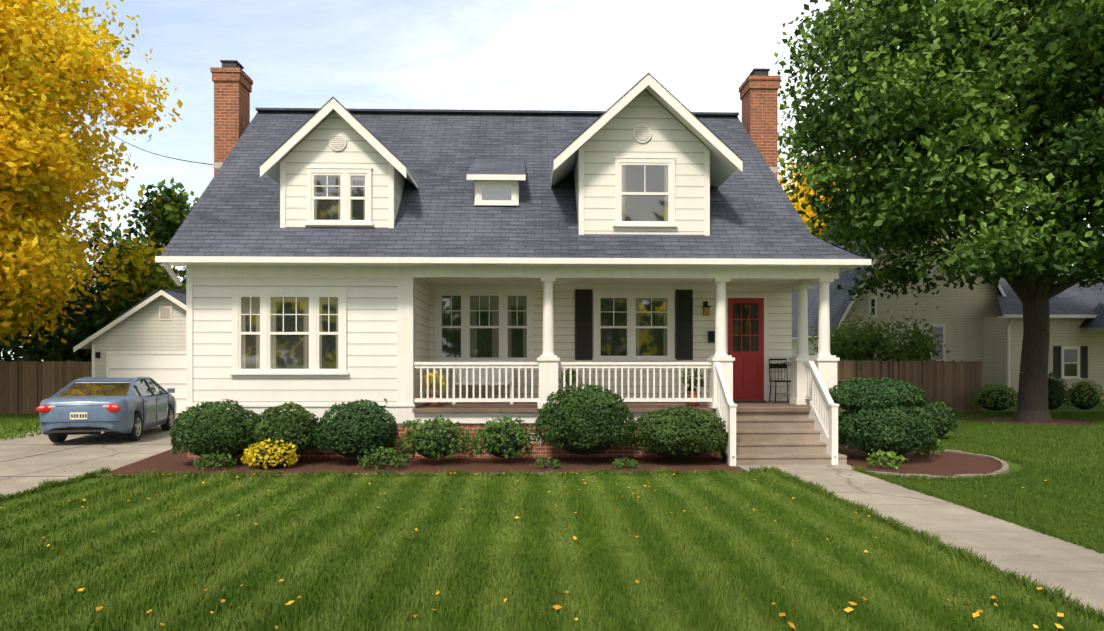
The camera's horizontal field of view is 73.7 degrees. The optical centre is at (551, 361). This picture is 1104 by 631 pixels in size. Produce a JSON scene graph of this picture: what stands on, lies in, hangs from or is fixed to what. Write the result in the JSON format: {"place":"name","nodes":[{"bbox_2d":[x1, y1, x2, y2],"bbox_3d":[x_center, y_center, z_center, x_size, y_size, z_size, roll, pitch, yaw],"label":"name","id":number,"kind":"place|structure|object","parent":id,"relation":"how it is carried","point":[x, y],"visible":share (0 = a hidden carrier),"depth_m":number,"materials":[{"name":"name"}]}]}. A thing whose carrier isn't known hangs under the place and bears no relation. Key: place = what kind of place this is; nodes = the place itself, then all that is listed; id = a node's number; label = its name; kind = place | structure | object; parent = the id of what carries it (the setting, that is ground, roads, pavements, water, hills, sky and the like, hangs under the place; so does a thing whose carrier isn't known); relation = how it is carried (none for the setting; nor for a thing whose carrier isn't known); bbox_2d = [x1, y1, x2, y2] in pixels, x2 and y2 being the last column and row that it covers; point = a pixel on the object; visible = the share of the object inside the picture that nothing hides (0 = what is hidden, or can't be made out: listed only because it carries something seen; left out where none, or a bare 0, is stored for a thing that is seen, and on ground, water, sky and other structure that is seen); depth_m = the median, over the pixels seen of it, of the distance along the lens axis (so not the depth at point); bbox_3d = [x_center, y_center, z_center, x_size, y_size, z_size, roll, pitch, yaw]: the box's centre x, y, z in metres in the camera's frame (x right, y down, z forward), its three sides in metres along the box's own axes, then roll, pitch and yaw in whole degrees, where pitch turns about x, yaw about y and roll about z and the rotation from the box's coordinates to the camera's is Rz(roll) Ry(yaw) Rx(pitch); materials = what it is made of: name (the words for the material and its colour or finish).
{"place":"outdoors","nodes":[
{"label":"outdoors","id":0,"kind":"place"},
{"bbox_2d":[0,414,184,496],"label":"driveway","id":1,"kind":"structure","parent":0,"point":[27,462],"depth_m":14.35,"materials":[{"name":"concrete"}]},
{"bbox_2d":[36,377,176,441],"bbox_3d":[-10.616,1.089,17.939,2.120,1.449,4.590,0,0,-13],"label":"car","id":2,"kind":"object","parent":1,"relation":"on","point":[131,409],"visible":1,"depth_m":16.37,"materials":[{"name":"paint"}]},
{"bbox_2d":[0,405,1103,630],"bbox_3d":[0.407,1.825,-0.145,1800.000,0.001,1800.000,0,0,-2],"label":"ground","id":3,"kind":"structure","parent":0,"point":[1013,467],"depth_m":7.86,"materials":[{"name":"green plant"}]},
{"bbox_2d":[0,361,91,413],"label":"fence","id":4,"kind":"object","parent":3,"relation":"on","point":[26,387],"visible":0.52,"depth_m":25.52,"materials":[{"name":"brown wood"}]},
{"bbox_2d":[0,212,179,361],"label":"green tree","id":5,"kind":"object","parent":3,"relation":"on","point":[55,348],"visible":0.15,"depth_m":29.44,"materials":[{"name":"green plant"}]},
{"bbox_2d":[0,0,183,345],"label":"yellow maple tree","id":6,"kind":"object","parent":3,"relation":"on","point":[47,161],"visible":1,"depth_m":23.49,"materials":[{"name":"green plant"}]},
{"bbox_2d":[73,289,185,412],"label":"garage","id":7,"kind":"structure","parent":3,"relation":"on","point":[145,336],"depth_m":25.43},
{"bbox_2d":[71,177,198,327],"bbox_3d":[-16.904,-3.007,31.694,6.172,10.266,7.162,0,0,-2],"label":"tree","id":8,"kind":"object","parent":3,"relation":"on","point":[137,259],"visible":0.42,"depth_m":30.93,"materials":[{"name":"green plant"}]},
{"bbox_2d":[132,267,185,292],"bbox_3d":[-14.210,-1.913,35.194,9.152,8.078,7.763,0,0,14],"label":"green tree","id":9,"kind":"object","parent":3,"relation":"on","point":[179,279],"depth_m":32.70,"materials":[{"name":"green plant"}]},
{"bbox_2d":[94,448,742,476],"bbox_3d":[-2.381,1.803,13.829,11.020,0.045,4.300,0,0,-2],"label":"mulch bed","id":10,"kind":"object","parent":3,"relation":"on","point":[168,460],"visible":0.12,"depth_m":12.78,"materials":[{"name":"soil"}]},
{"bbox_2d":[169,399,260,458],"bbox_3d":[-5.884,1.193,12.996,1.642,1.061,1.514,0,0,-2],"label":"boxwood shrub","id":11,"kind":"object","parent":10,"relation":"on","point":[219,428],"visible":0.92,"depth_m":12.53,"materials":[{"name":"green plant"}]},
{"bbox_2d":[193,452,236,471],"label":"plant","id":12,"kind":"object","parent":10,"relation":"on","point":[214,463],"visible":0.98,"depth_m":12.28,"materials":[{"name":"green plant"}]},
{"bbox_2d":[241,438,299,467],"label":"flowering bush","id":13,"kind":"object","parent":10,"relation":"on","point":[269,455],"visible":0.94,"depth_m":12.28,"materials":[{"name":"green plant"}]},
{"bbox_2d":[249,401,324,456],"bbox_3d":[-4.698,1.206,13.050,1.336,1.027,1.264,0,0,-2],"label":"boxwood shrub","id":14,"kind":"object","parent":10,"relation":"on","point":[297,425],"visible":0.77,"depth_m":12.71,"materials":[{"name":"green plant"}]},
{"bbox_2d":[313,399,397,457],"bbox_3d":[-3.461,1.192,13.049,1.512,1.043,1.350,0,0,-2],"label":"boxwood shrub","id":15,"kind":"object","parent":10,"relation":"on","point":[353,429],"visible":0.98,"depth_m":12.68,"materials":[{"name":"green plant"}]},
{"bbox_2d":[356,445,408,470],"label":"plant","id":16,"kind":"object","parent":10,"relation":"on","point":[379,453],"visible":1,"depth_m":12.31,"materials":[{"name":"green plant"}]},
{"bbox_2d":[395,414,474,460],"bbox_3d":[-2.071,1.321,12.971,1.300,0.781,1.186,0,0,-33],"label":"loose shrub","id":17,"kind":"object","parent":10,"relation":"on","point":[439,440],"visible":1,"depth_m":12.76,"materials":[{"name":"green plant"}]},
{"bbox_2d":[467,411,536,457],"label":"loose shrub","id":18,"kind":"object","parent":10,"relation":"on","point":[504,440],"visible":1,"depth_m":12.86,"materials":[{"name":"green plant"}]},
{"bbox_2d":[535,456,561,468],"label":"plant","id":19,"kind":"object","parent":10,"relation":"on","point":[548,461],"visible":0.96,"depth_m":12.40,"materials":[{"name":"green plant"}]},
{"bbox_2d":[533,383,635,454],"bbox_3d":[0.589,1.027,13.116,1.873,1.285,1.522,0,0,-2],"label":"boxwood shrub","id":20,"kind":"object","parent":10,"relation":"on","point":[583,421],"visible":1,"depth_m":12.69,"materials":[{"name":"green plant"}]},
{"bbox_2d":[609,457,638,469],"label":"plant","id":21,"kind":"object","parent":10,"relation":"on","point":[617,463],"visible":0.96,"depth_m":12.38,"materials":[{"name":"green plant"}]},
{"bbox_2d":[624,406,727,457],"bbox_3d":[2.256,1.257,13.130,1.952,0.936,1.461,0,0,-2],"label":"boxwood shrub","id":22,"kind":"object","parent":10,"relation":"on","point":[682,433],"visible":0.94,"depth_m":12.71,"materials":[{"name":"green plant"}]},
{"bbox_2d":[105,60,870,465],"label":"house","id":23,"kind":"structure","parent":3,"relation":"on","point":[647,244],"depth_m":13.98,"materials":[{"name":"white wood"}]},
{"bbox_2d":[0,466,1103,630],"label":"fallen leaves","id":24,"kind":"object","parent":3,"relation":"on","point":[849,609],"visible":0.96,"depth_m":5.51,"materials":[{"name":"yellow plant"}]},
{"bbox_2d":[778,150,876,238],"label":"yellow tree","id":25,"kind":"object","parent":3,"relation":"on","point":[798,207],"visible":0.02,"depth_m":48.28,"materials":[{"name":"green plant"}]},
{"bbox_2d":[808,303,949,361],"bbox_3d":[12.734,-0.053,29.501,5.710,4.357,4.545,0,0,9],"label":"bush","id":26,"kind":"object","parent":3,"relation":"on","point":[850,345],"visible":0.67,"depth_m":28.75,"materials":[{"name":"green plant"}]},
{"bbox_2d":[837,360,982,412],"bbox_3d":[12.461,0.886,26.304,5.874,1.880,0.165,0,0,-2],"label":"fence","id":27,"kind":"object","parent":3,"relation":"on","point":[953,384],"visible":0.52,"depth_m":26.26,"materials":[{"name":"brown wood"}]},
{"bbox_2d":[736,464,1103,613],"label":"walkway","id":28,"kind":"structure","parent":3,"relation":"on","point":[1076,570],"depth_m":7.71,"materials":[{"name":"concrete"}]},
{"bbox_2d":[838,444,1008,478],"bbox_3d":[6.588,1.793,13.715,3.264,0.064,4.662,0,0,-2],"label":"mulch bed","id":29,"kind":"object","parent":3,"relation":"on","point":[955,462],"visible":0.56,"depth_m":12.90,"materials":[{"name":"soil"}]},
{"bbox_2d":[829,377,938,455],"bbox_3d":[6.026,1.015,13.598,1.976,1.449,1.912,0,0,-2],"label":"tiered shrub","id":30,"kind":"object","parent":29,"relation":"on","point":[882,417],"visible":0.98,"depth_m":13.12,"materials":[{"name":"green plant"}]},
{"bbox_2d":[866,449,908,469],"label":"plant","id":31,"kind":"object","parent":29,"relation":"on","point":[880,461],"visible":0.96,"depth_m":12.40,"materials":[{"name":"green plant"}]},
{"bbox_2d":[913,439,945,456],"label":"plant","id":32,"kind":"object","parent":29,"relation":"on","point":[935,449],"visible":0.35,"depth_m":13.87,"materials":[{"name":"green plant"}]},
{"bbox_2d":[918,399,957,436],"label":"shrub","id":33,"kind":"object","parent":3,"relation":"on","point":[942,418],"visible":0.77,"depth_m":16.86,"materials":[{"name":"green plant"}]},
{"bbox_2d":[774,0,1103,422],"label":"green tree","id":34,"kind":"object","parent":3,"relation":"on","point":[931,125],"visible":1,"depth_m":20.00,"materials":[{"name":"green plant"}]},
{"bbox_2d":[965,383,1017,410],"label":"bush","id":35,"kind":"object","parent":3,"relation":"on","point":[995,399],"visible":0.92,"depth_m":25.04,"materials":[{"name":"green plant"}]},
{"bbox_2d":[974,418,1092,424],"bbox_3d":[14.544,1.806,22.287,3.144,0.001,2.800,0,0,-2],"label":"mulch bed","id":36,"kind":"object","parent":3,"relation":"on","point":[1055,421],"visible":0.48,"depth_m":22.15,"materials":[{"name":"brown soil"}]},
{"bbox_2d":[1048,371,1069,409],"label":"bush","id":37,"kind":"object","parent":3,"relation":"on","point":[1057,397],"visible":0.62,"depth_m":26.07,"materials":[{"name":"green plant"}]},
{"bbox_2d":[1065,379,1103,409],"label":"bush","id":38,"kind":"object","parent":3,"relation":"on","point":[1085,396],"visible":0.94,"depth_m":26.16,"materials":[{"name":"green plant"}]},
{"bbox_2d":[1,0,1103,360],"label":"sky","id":39,"kind":"structure","parent":0,"point":[552,55],"materials":[{"name":"blue"}]},
{"bbox_2d":[792,208,1103,404],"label":"neighbor house","id":40,"kind":"structure","parent":0,"point":[982,322],"depth_m":32.29,"materials":[{"name":"beige wood"}]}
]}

